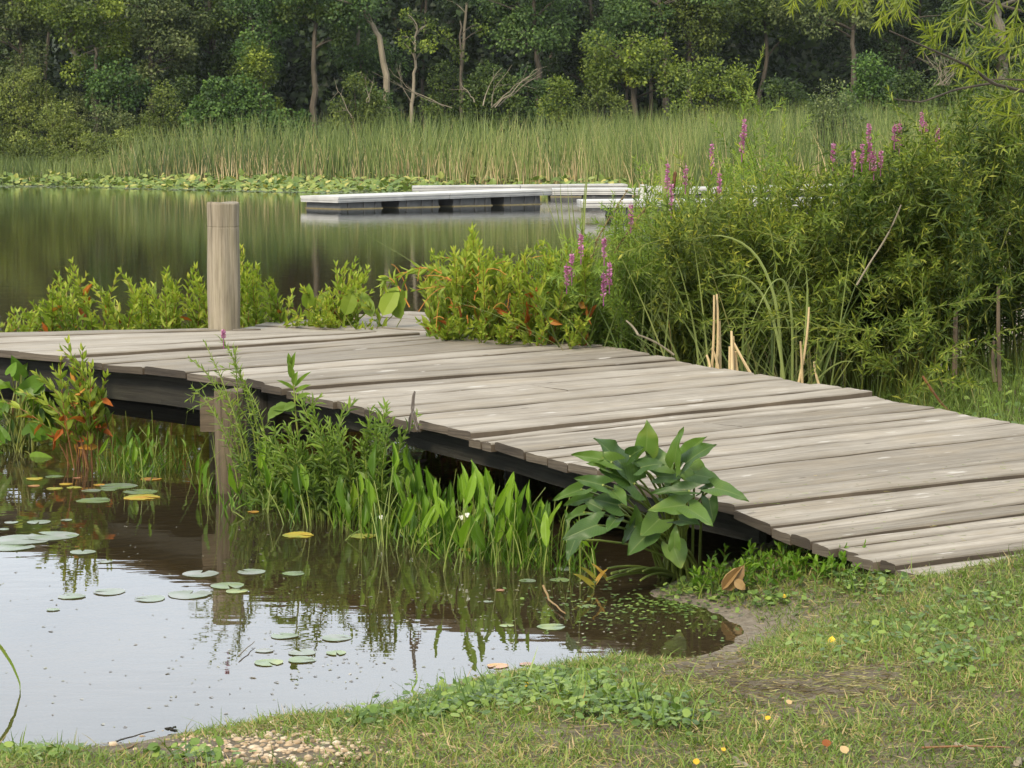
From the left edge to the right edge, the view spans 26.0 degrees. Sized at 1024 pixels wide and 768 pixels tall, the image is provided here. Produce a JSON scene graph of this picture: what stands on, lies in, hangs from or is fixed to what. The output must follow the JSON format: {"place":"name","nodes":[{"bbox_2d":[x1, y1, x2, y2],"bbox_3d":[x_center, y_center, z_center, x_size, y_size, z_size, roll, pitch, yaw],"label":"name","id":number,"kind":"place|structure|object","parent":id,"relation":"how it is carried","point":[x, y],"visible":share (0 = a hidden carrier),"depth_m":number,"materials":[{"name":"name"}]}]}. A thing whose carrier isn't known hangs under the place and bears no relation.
{"place":"outdoors","nodes":[
{"label":"outdoors","id":0,"kind":"place"},
{"bbox_2d":[0,184,994,471],"bbox_3d":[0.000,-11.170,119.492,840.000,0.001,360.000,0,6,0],"label":"water","id":1,"kind":"structure","parent":0,"point":[100,236],"depth_m":40.48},
{"bbox_2d":[0,355,64,468],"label":"spatterdock","id":2,"kind":"object","parent":1,"relation":"on","point":[20,430],"visible":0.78,"depth_m":12.82,"materials":[{"name":"green plant"}]},
{"bbox_2d":[0,335,116,478],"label":"swamp loosestrife","id":3,"kind":"object","parent":1,"relation":"on","point":[95,398],"visible":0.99,"depth_m":12.22,"materials":[{"name":"green plant"}]},
{"bbox_2d":[19,256,123,362],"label":"swamp loosestrife","id":4,"kind":"object","parent":1,"relation":"on","point":[53,316],"visible":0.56,"depth_m":15.53,"materials":[{"name":"green plant"}]},
{"bbox_2d":[75,411,158,488],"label":"arrowhead plant","id":5,"kind":"object","parent":1,"relation":"in","point":[100,470],"visible":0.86,"depth_m":12.16,"materials":[{"name":"green plant"}]},
{"bbox_2d":[90,267,160,329],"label":"swamp loosestrife","id":6,"kind":"object","parent":1,"relation":"on","point":[140,300],"visible":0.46,"depth_m":15.54,"materials":[{"name":"green plant"}]},
{"bbox_2d":[99,420,187,489],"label":"arrowhead plant","id":7,"kind":"object","parent":1,"relation":"in","point":[143,472],"visible":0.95,"depth_m":11.94,"materials":[{"name":"green plant"}]},
{"bbox_2d":[141,265,201,328],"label":"swamp loosestrife","id":8,"kind":"object","parent":1,"relation":"on","point":[165,313],"visible":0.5,"depth_m":15.40,"materials":[{"name":"green plant"}]},
{"bbox_2d":[173,261,247,328],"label":"swamp loosestrife","id":9,"kind":"object","parent":1,"relation":"on","point":[202,313],"visible":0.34,"depth_m":15.48,"materials":[{"name":"green plant"}]},
{"bbox_2d":[185,329,273,512],"bbox_3d":[-1.392,0.191,10.970,0.464,0.918,0.294,0,6,0],"label":"purple loosestrife","id":10,"kind":"object","parent":1,"relation":"on","point":[241,440],"visible":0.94,"depth_m":11.02,"materials":[{"name":"green plant"}]},
{"bbox_2d":[211,437,288,532],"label":"arrowhead plant","id":11,"kind":"object","parent":1,"relation":"on","point":[232,483],"visible":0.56,"depth_m":10.87,"materials":[{"name":"green plant"}]},
{"bbox_2d":[231,437,295,520],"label":"willow seedling","id":12,"kind":"object","parent":1,"relation":"on","point":[256,484],"visible":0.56,"depth_m":10.90,"materials":[{"name":"green plant"}]},
{"bbox_2d":[240,244,288,327],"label":"swamp loosestrife","id":13,"kind":"object","parent":1,"relation":"on","point":[248,295],"visible":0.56,"depth_m":15.24,"materials":[{"name":"green plant"}]},
{"bbox_2d":[268,352,310,441],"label":"milkweed","id":14,"kind":"object","parent":1,"relation":"on","point":[278,409],"visible":0.88,"depth_m":10.64,"materials":[{"name":"green plant"}]},
{"bbox_2d":[254,391,334,531],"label":"willow seedling","id":15,"kind":"object","parent":1,"relation":"on","point":[302,459],"visible":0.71,"depth_m":10.55,"materials":[{"name":"green plant"}]},
{"bbox_2d":[261,276,332,327],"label":"swamp loosestrife","id":16,"kind":"object","parent":1,"relation":"on","point":[313,318],"visible":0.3,"depth_m":15.17,"materials":[{"name":"green plant"}]},
{"bbox_2d":[266,443,330,542],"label":"arrowhead plant","id":17,"kind":"object","parent":1,"relation":"in","point":[298,480],"visible":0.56,"depth_m":10.49,"materials":[{"name":"green plant"}]},
{"bbox_2d":[0,168,634,192],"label":"water lily mat","id":18,"kind":"object","parent":1,"relation":"on","point":[279,183],"visible":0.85,"depth_m":86.50,"materials":[{"name":"green plant"}]},
{"bbox_2d":[298,395,363,535],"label":"willow seedling","id":19,"kind":"object","parent":1,"relation":"on","point":[336,439],"visible":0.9,"depth_m":10.44,"materials":[{"name":"green plant"}]},
{"bbox_2d":[309,467,388,551],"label":"arrowhead plant","id":20,"kind":"object","parent":1,"relation":"in","point":[346,509],"visible":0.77,"depth_m":10.31,"materials":[{"name":"green plant"}]},
{"bbox_2d":[315,256,387,329],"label":"swamp loosestrife","id":21,"kind":"object","parent":1,"relation":"on","point":[336,317],"visible":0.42,"depth_m":15.07,"materials":[{"name":"green plant"}]},
{"bbox_2d":[301,284,406,328],"bbox_3d":[-1.057,-0.236,15.009,0.715,0.894,0.194,2,6,15],"label":"arrow arum","id":22,"kind":"object","parent":1,"relation":"on","point":[394,303],"visible":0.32,"depth_m":14.91,"materials":[{"name":"green plant"}]},
{"bbox_2d":[339,441,424,559],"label":"arrowhead plant","id":23,"kind":"object","parent":1,"relation":"in","point":[370,499],"visible":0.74,"depth_m":10.06,"materials":[{"name":"green plant"}]},
{"bbox_2d":[352,397,420,540],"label":"willow seedling","id":24,"kind":"object","parent":1,"relation":"on","point":[383,427],"visible":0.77,"depth_m":10.20,"materials":[{"name":"green plant"}]},
{"bbox_2d":[376,449,462,562],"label":"arrowhead plant","id":25,"kind":"object","parent":1,"relation":"in","point":[419,502],"visible":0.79,"depth_m":9.90,"materials":[{"name":"green plant"}]},
{"bbox_2d":[413,460,500,578],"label":"arrowhead plant","id":26,"kind":"object","parent":1,"relation":"in","point":[447,515],"visible":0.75,"depth_m":9.67,"materials":[{"name":"green plant"}]},
{"bbox_2d":[376,222,548,340],"bbox_3d":[-0.352,-0.348,13.963,1.095,1.342,1.298,-5,8,-37],"label":"swamp loosestrife","id":27,"kind":"object","parent":1,"relation":"on","point":[442,324],"visible":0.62,"depth_m":13.78,"materials":[{"name":"green plant"}]},
{"bbox_2d":[447,225,541,344],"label":"swamp loosestrife","id":28,"kind":"object","parent":1,"relation":"on","point":[500,333],"visible":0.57,"depth_m":13.61,"materials":[{"name":"green plant"}]},
{"bbox_2d":[441,467,560,588],"bbox_3d":[-0.085,0.551,9.632,0.503,0.489,0.899,3,7,23],"label":"arrowhead plant","id":29,"kind":"object","parent":1,"relation":"on","point":[496,522],"visible":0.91,"depth_m":9.41,"materials":[{"name":"green plant"}]},
{"bbox_2d":[462,472,564,584],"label":"arrowhead plant","id":30,"kind":"object","parent":1,"relation":"in","point":[543,530],"visible":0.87,"depth_m":9.43,"materials":[{"name":"green plant"}]},
{"bbox_2d":[520,237,599,348],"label":"swamp loosestrife","id":31,"kind":"object","parent":1,"relation":"on","point":[539,288],"visible":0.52,"depth_m":13.36,"materials":[{"name":"green plant"}]},
{"bbox_2d":[521,234,608,344],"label":"purple loosestrife","id":32,"kind":"object","parent":1,"relation":"on","point":[568,276],"visible":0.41,"depth_m":13.35,"materials":[{"name":"green plant"}]},
{"bbox_2d":[300,184,845,216],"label":"floating dock","id":33,"kind":"object","parent":1,"relation":"on","point":[463,195],"visible":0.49,"depth_m":63.50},
{"bbox_2d":[559,188,655,351],"bbox_3d":[0.588,-0.433,13.745,0.686,1.560,1.818,0,6,0],"label":"purple loosestrife","id":34,"kind":"object","parent":1,"relation":"on","point":[598,278],"visible":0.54,"depth_m":13.52,"materials":[{"name":"green plant"}]},
{"bbox_2d":[503,573,754,644],"bbox_3d":[0.447,0.835,8.595,0.969,0.055,1.422,0,6,0],"label":"floating weed","id":35,"kind":"object","parent":1,"relation":"on","point":[641,601],"visible":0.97,"depth_m":8.55,"materials":[{"name":"green plant"}]},
{"bbox_2d":[552,420,748,588],"bbox_3d":[0.532,0.484,8.846,0.751,0.759,0.839,0,6,0],"label":"arrow arum","id":36,"kind":"object","parent":1,"relation":"on","point":[627,468],"visible":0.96,"depth_m":8.60,"materials":[{"name":"green plant"}]},
{"bbox_2d":[591,155,710,362],"bbox_3d":[0.811,-0.586,14.197,0.889,1.767,1.543,3,7,29],"label":"purple loosestrife","id":37,"kind":"object","parent":1,"relation":"on","point":[658,265],"visible":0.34,"depth_m":13.92,"materials":[{"name":"green plant"}]},
{"bbox_2d":[603,151,744,360],"bbox_3d":[1.042,-0.637,14.539,0.883,1.794,1.602,0,6,0],"label":"purple loosestrife","id":38,"kind":"object","parent":1,"relation":"on","point":[669,184],"visible":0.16,"depth_m":14.25,"materials":[{"name":"green plant"}]},
{"bbox_2d":[673,116,790,367],"bbox_3d":[1.492,-0.773,14.828,1.055,2.003,1.752,0,6,0],"label":"purple loosestrife","id":39,"kind":"object","parent":1,"relation":"on","point":[743,134],"visible":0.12,"depth_m":14.26,"materials":[{"name":"green plant"}]},
{"bbox_2d":[707,42,814,374],"bbox_3d":[1.695,-1.055,15.031,0.861,2.519,1.540,0,6,0],"label":"purple loosestrife","id":40,"kind":"object","parent":1,"relation":"on","point":[780,163],"visible":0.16,"depth_m":15.26,"materials":[{"name":"green plant"}]},
{"bbox_2d":[675,142,846,383],"bbox_3d":[1.620,-0.662,14.182,1.057,1.763,2.380,1,6,9],"label":"willow shrub","id":41,"kind":"object","parent":1,"relation":"on","point":[786,237],"visible":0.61,"depth_m":13.85,"materials":[{"name":"green plant"}]},
{"bbox_2d":[558,70,1023,224],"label":"cattail marsh","id":42,"kind":"structure","parent":1,"relation":"on","point":[696,154],"depth_m":75.70,"materials":[{"name":"green plant"}]},
{"bbox_2d":[751,139,898,389],"bbox_3d":[2.007,-0.705,14.480,0.985,1.784,2.246,0,6,0],"label":"willow shrub","id":43,"kind":"object","parent":1,"relation":"on","point":[822,217],"visible":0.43,"depth_m":14.09,"materials":[{"name":"green plant"}]},
{"bbox_2d":[807,122,903,397],"bbox_3d":[2.395,-0.815,15.146,0.762,1.950,1.668,1,6,10],"label":"purple loosestrife","id":44,"kind":"object","parent":1,"relation":"on","point":[871,161],"visible":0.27,"depth_m":14.52,"materials":[{"name":"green plant"}]},
{"bbox_2d":[909,47,1023,396],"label":"willow shrub","id":45,"kind":"object","parent":1,"relation":"on","point":[979,227],"visible":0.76,"depth_m":14.12,"materials":[{"name":"green plant"}]},
{"bbox_2d":[940,48,1023,372],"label":"willow shrub","id":46,"kind":"object","parent":1,"relation":"on","point":[1017,140],"visible":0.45,"depth_m":14.03,"materials":[{"name":"green plant"}]},
{"bbox_2d":[0,0,1023,767],"bbox_3d":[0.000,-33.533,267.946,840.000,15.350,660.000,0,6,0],"label":"ground","id":47,"kind":"structure","parent":0,"point":[98,660],"depth_m":8.97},
{"bbox_2d":[0,0,55,144],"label":"tree","id":48,"kind":"object","parent":47,"relation":"on","point":[13,27],"visible":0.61,"depth_m":106.29,"materials":[{"name":"green plant"}]},
{"bbox_2d":[0,45,66,161],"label":"shrub","id":49,"kind":"object","parent":47,"relation":"on","point":[29,116],"visible":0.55,"depth_m":102.62,"materials":[{"name":"green plant"}]},
{"bbox_2d":[5,85,96,163],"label":"shrub","id":50,"kind":"object","parent":47,"relation":"on","point":[69,137],"visible":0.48,"depth_m":100.79,"materials":[{"name":"green plant"}]},
{"bbox_2d":[5,0,140,100],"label":"tree","id":51,"kind":"object","parent":47,"relation":"on","point":[85,33],"visible":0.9,"depth_m":103.15,"materials":[{"name":"green plant"}]},
{"bbox_2d":[38,125,114,172],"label":"shrub","id":52,"kind":"object","parent":47,"relation":"on","point":[95,144],"visible":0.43,"depth_m":98.38,"materials":[{"name":"green plant"}]},
{"bbox_2d":[0,150,161,185],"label":"marsh reeds","id":53,"kind":"object","parent":47,"relation":"on","point":[105,168],"visible":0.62,"depth_m":96.37,"materials":[{"name":"green plant"}]},
{"bbox_2d":[81,93,138,160],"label":"shrub","id":54,"kind":"object","parent":47,"relation":"on","point":[113,123],"visible":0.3,"depth_m":100.91,"materials":[{"name":"green plant"}]},
{"bbox_2d":[75,47,155,159],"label":"tree","id":55,"kind":"object","parent":47,"relation":"on","point":[100,89],"visible":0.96,"depth_m":102.55,"materials":[{"name":"green plant"}]},
{"bbox_2d":[57,0,211,125],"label":"tree","id":56,"kind":"object","parent":47,"relation":"on","point":[156,15],"visible":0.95,"depth_m":104.39,"materials":[{"name":"green plant"}]},
{"bbox_2d":[133,77,188,165],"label":"shrub","id":57,"kind":"object","parent":47,"relation":"on","point":[144,120],"visible":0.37,"depth_m":99.81,"materials":[{"name":"green plant"}]},
{"bbox_2d":[157,71,220,142],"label":"shrub","id":58,"kind":"object","parent":47,"relation":"on","point":[184,99],"visible":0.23,"depth_m":101.57,"materials":[{"name":"green plant"}]},
{"bbox_2d":[158,0,262,100],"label":"tree","id":59,"kind":"object","parent":47,"relation":"on","point":[222,23],"visible":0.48,"depth_m":107.29,"materials":[{"name":"green plant"}]},
{"bbox_2d":[177,71,281,157],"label":"shrub","id":60,"kind":"object","parent":47,"relation":"on","point":[216,108],"visible":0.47,"depth_m":99.49,"materials":[{"name":"green plant"}]},
{"bbox_2d":[223,37,285,144],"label":"shrub","id":61,"kind":"object","parent":47,"relation":"on","point":[256,65],"visible":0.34,"depth_m":100.56,"materials":[{"name":"green plant"}]},
{"bbox_2d":[222,0,331,112],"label":"tree","id":62,"kind":"object","parent":47,"relation":"on","point":[282,31],"visible":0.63,"depth_m":102.12,"materials":[{"name":"green plant"}]},
{"bbox_2d":[257,108,321,152],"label":"shrub","id":63,"kind":"object","parent":47,"relation":"on","point":[304,111],"visible":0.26,"depth_m":98.81,"materials":[{"name":"green plant"}]},
{"bbox_2d":[271,0,357,136],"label":"tree","id":64,"kind":"object","parent":47,"relation":"on","point":[316,15],"visible":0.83,"depth_m":101.24,"materials":[{"name":"green plant"}]},
{"bbox_2d":[282,0,389,117],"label":"tree","id":65,"kind":"object","parent":47,"relation":"on","point":[358,7],"visible":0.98,"depth_m":100.59,"materials":[{"name":"green plant"}]},
{"bbox_2d":[320,70,403,150],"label":"shrub","id":66,"kind":"object","parent":47,"relation":"on","point":[373,103],"visible":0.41,"depth_m":97.80,"materials":[{"name":"green plant"}]},
{"bbox_2d":[319,0,413,94],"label":"tree","id":67,"kind":"object","parent":47,"relation":"on","point":[365,59],"visible":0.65,"depth_m":105.51,"materials":[{"name":"green plant"}]},
{"bbox_2d":[393,7,437,141],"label":"tree","id":68,"kind":"object","parent":47,"relation":"on","point":[423,44],"visible":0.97,"depth_m":98.94,"materials":[{"name":"green plant"}]},
{"bbox_2d":[418,59,474,138],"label":"shrub","id":69,"kind":"object","parent":47,"relation":"on","point":[433,107],"visible":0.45,"depth_m":101.81,"materials":[{"name":"green plant"}]},
{"bbox_2d":[71,655,907,767],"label":"pebbles","id":70,"kind":"object","parent":47,"relation":"on","point":[266,756],"visible":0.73,"depth_m":5.67,"materials":[{"name":"gravel"}]},
{"bbox_2d":[454,60,531,146],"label":"shrub","id":71,"kind":"object","parent":47,"relation":"on","point":[480,83],"visible":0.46,"depth_m":99.71,"materials":[{"name":"green plant"}]},
{"bbox_2d":[0,543,1023,767],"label":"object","id":72,"kind":"object","parent":47,"relation":"on","point":[827,680],"depth_m":6.09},
{"bbox_2d":[0,201,1023,577],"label":"wooden dock","id":73,"kind":"object","parent":47,"relation":"on","point":[526,413],"visible":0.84,"depth_m":11.10,"materials":[{"name":"grey wood"}]},
{"bbox_2d":[0,542,1023,767],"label":"grass","id":74,"kind":"structure","parent":47,"relation":"on","point":[575,752],"depth_m":5.92,"materials":[{"name":"plant"}]},
{"bbox_2d":[0,0,1023,162],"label":"dark wood","id":75,"kind":"object","parent":47,"relation":"on","point":[296,50],"visible":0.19,"depth_m":117.78,"materials":[{"name":"green plant"}]},
{"bbox_2d":[0,558,1023,767],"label":"pennywort","id":76,"kind":"object","parent":47,"relation":"on","point":[466,695],"visible":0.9,"depth_m":6.28,"materials":[{"name":"green plant"}]},
{"bbox_2d":[459,0,584,113],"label":"tree","id":77,"kind":"object","parent":47,"relation":"on","point":[522,16],"visible":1,"depth_m":103.79,"materials":[{"name":"green plant"}]},
{"bbox_2d":[99,98,972,187],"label":"cattail bed","id":78,"kind":"object","parent":47,"relation":"on","point":[434,151],"visible":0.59,"depth_m":89.24,"materials":[{"name":"green plant"}]},
{"bbox_2d":[510,64,565,134],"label":"shrub","id":79,"kind":"object","parent":47,"relation":"on","point":[539,91],"visible":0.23,"depth_m":100.72,"materials":[{"name":"green plant"}]},
{"bbox_2d":[533,73,585,139],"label":"shrub","id":80,"kind":"object","parent":47,"relation":"on","point":[561,87],"visible":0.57,"depth_m":97.89,"materials":[{"name":"green plant"}]},
{"bbox_2d":[524,497,600,589],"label":"arrowhead plant","id":81,"kind":"object","parent":47,"relation":"on","point":[546,506],"visible":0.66,"depth_m":9.34,"materials":[{"name":"green plant"}]},
{"bbox_2d":[530,0,622,128],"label":"tree","id":82,"kind":"object","parent":47,"relation":"on","point":[573,57],"visible":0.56,"depth_m":108.61,"materials":[{"name":"green plant"}]},
{"bbox_2d":[574,80,632,135],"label":"shrub","id":83,"kind":"object","parent":47,"relation":"on","point":[604,102],"visible":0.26,"depth_m":99.72,"materials":[{"name":"green plant"}]},
{"bbox_2d":[573,28,696,125],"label":"tree","id":84,"kind":"object","parent":47,"relation":"on","point":[630,65],"visible":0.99,"depth_m":100.64,"materials":[{"name":"green plant"}]},
{"bbox_2d":[582,0,732,125],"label":"tree","id":85,"kind":"object","parent":47,"relation":"on","point":[636,13],"visible":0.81,"depth_m":104.56,"materials":[{"name":"green plant"}]},
{"bbox_2d":[643,0,741,121],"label":"tree","id":86,"kind":"object","parent":47,"relation":"on","point":[708,24],"visible":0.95,"depth_m":104.98,"materials":[{"name":"green plant"}]},
{"bbox_2d":[618,149,793,371],"bbox_3d":[1.203,-0.613,13.886,1.084,1.729,2.404,1,6,5],"label":"willow shrub","id":87,"kind":"object","parent":47,"relation":"on","point":[674,230],"visible":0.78,"depth_m":13.42,"materials":[{"name":"green plant"}]},
{"bbox_2d":[663,54,762,132],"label":"shrub","id":88,"kind":"object","parent":47,"relation":"on","point":[740,85],"visible":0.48,"depth_m":90.71,"materials":[{"name":"green plant"}]},
{"bbox_2d":[698,0,799,105],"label":"tree","id":89,"kind":"object","parent":47,"relation":"on","point":[753,14],"visible":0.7,"depth_m":108.14,"materials":[{"name":"green plant"}]},
{"bbox_2d":[667,235,851,383],"bbox_3d":[1.459,-0.374,13.035,1.071,0.985,0.404,0,6,0],"label":"cattail plant","id":90,"kind":"object","parent":47,"relation":"on","point":[779,344],"visible":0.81,"depth_m":13.06,"materials":[{"name":"green plant"}]},
{"bbox_2d":[688,538,865,597],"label":"bank weeds","id":91,"kind":"object","parent":47,"relation":"on","point":[752,563],"visible":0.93,"depth_m":8.64,"materials":[{"name":"green plant"}]},
{"bbox_2d":[751,72,817,127],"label":"shrub","id":92,"kind":"object","parent":47,"relation":"on","point":[779,89],"visible":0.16,"depth_m":96.65,"materials":[{"name":"green plant"}]},
{"bbox_2d":[802,76,867,183],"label":"shrub","id":93,"kind":"object","parent":47,"relation":"on","point":[818,113],"visible":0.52,"depth_m":71.19,"materials":[{"name":"green plant"}]},
{"bbox_2d":[764,0,915,99],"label":"tree","id":94,"kind":"object","parent":47,"relation":"on","point":[806,17],"visible":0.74,"depth_m":105.60,"materials":[{"name":"green plant"}]},
{"bbox_2d":[772,113,954,397],"bbox_3d":[2.419,-0.822,14.786,1.173,1.952,2.446,2,6,16],"label":"willow shrub","id":95,"kind":"object","parent":47,"relation":"on","point":[871,226],"visible":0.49,"depth_m":14.40,"materials":[{"name":"green plant"}]},
{"bbox_2d":[831,49,904,131],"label":"shrub","id":96,"kind":"object","parent":47,"relation":"on","point":[862,71],"visible":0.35,"depth_m":88.78,"materials":[{"name":"green plant"}]},
{"bbox_2d":[721,251,1020,410],"bbox_3d":[2.208,-0.260,13.286,1.772,1.096,1.298,2,6,16],"label":"willow sapling","id":97,"kind":"object","parent":47,"relation":"on","point":[907,337],"visible":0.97,"depth_m":13.16,"materials":[{"name":"green plant"}]},
{"bbox_2d":[810,0,970,116],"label":"tree","id":98,"kind":"object","parent":47,"relation":"on","point":[867,37],"visible":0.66,"depth_m":108.44,"materials":[{"name":"green plant"}]},
{"bbox_2d":[779,0,1023,133],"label":"willow tree","id":99,"kind":"object","parent":47,"relation":"on","point":[962,64],"visible":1,"depth_m":10.75,"materials":[{"name":"green plant"}]},
{"bbox_2d":[881,67,931,130],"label":"shrub","id":100,"kind":"object","parent":47,"relation":"on","point":[916,80],"visible":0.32,"depth_m":84.08,"materials":[{"name":"green plant"}]},
{"bbox_2d":[807,322,1023,424],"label":"shaded grass","id":101,"kind":"structure","parent":47,"relation":"on","point":[992,390],"depth_m":13.48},
{"bbox_2d":[864,66,999,392],"bbox_3d":[2.805,-0.977,14.684,1.109,2.280,2.795,1,6,11],"label":"willow shrub","id":102,"kind":"object","parent":47,"relation":"on","point":[926,254],"visible":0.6,"depth_m":14.16,"materials":[{"name":"green plant"}]},
{"bbox_2d":[918,43,998,125],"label":"shrub","id":103,"kind":"object","parent":47,"relation":"on","point":[932,91],"visible":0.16,"depth_m":82.70,"materials":[{"name":"green plant"}]},
{"bbox_2d":[928,0,1023,86],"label":"tree","id":104,"kind":"object","parent":47,"relation":"on","point":[998,63],"visible":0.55,"depth_m":86.87,"materials":[{"name":"green plant"}]},
{"bbox_2d":[357,206,896,385],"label":"tall grass","id":105,"kind":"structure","parent":0,"point":[677,356],"depth_m":13.49,"materials":[{"name":"green plant"}]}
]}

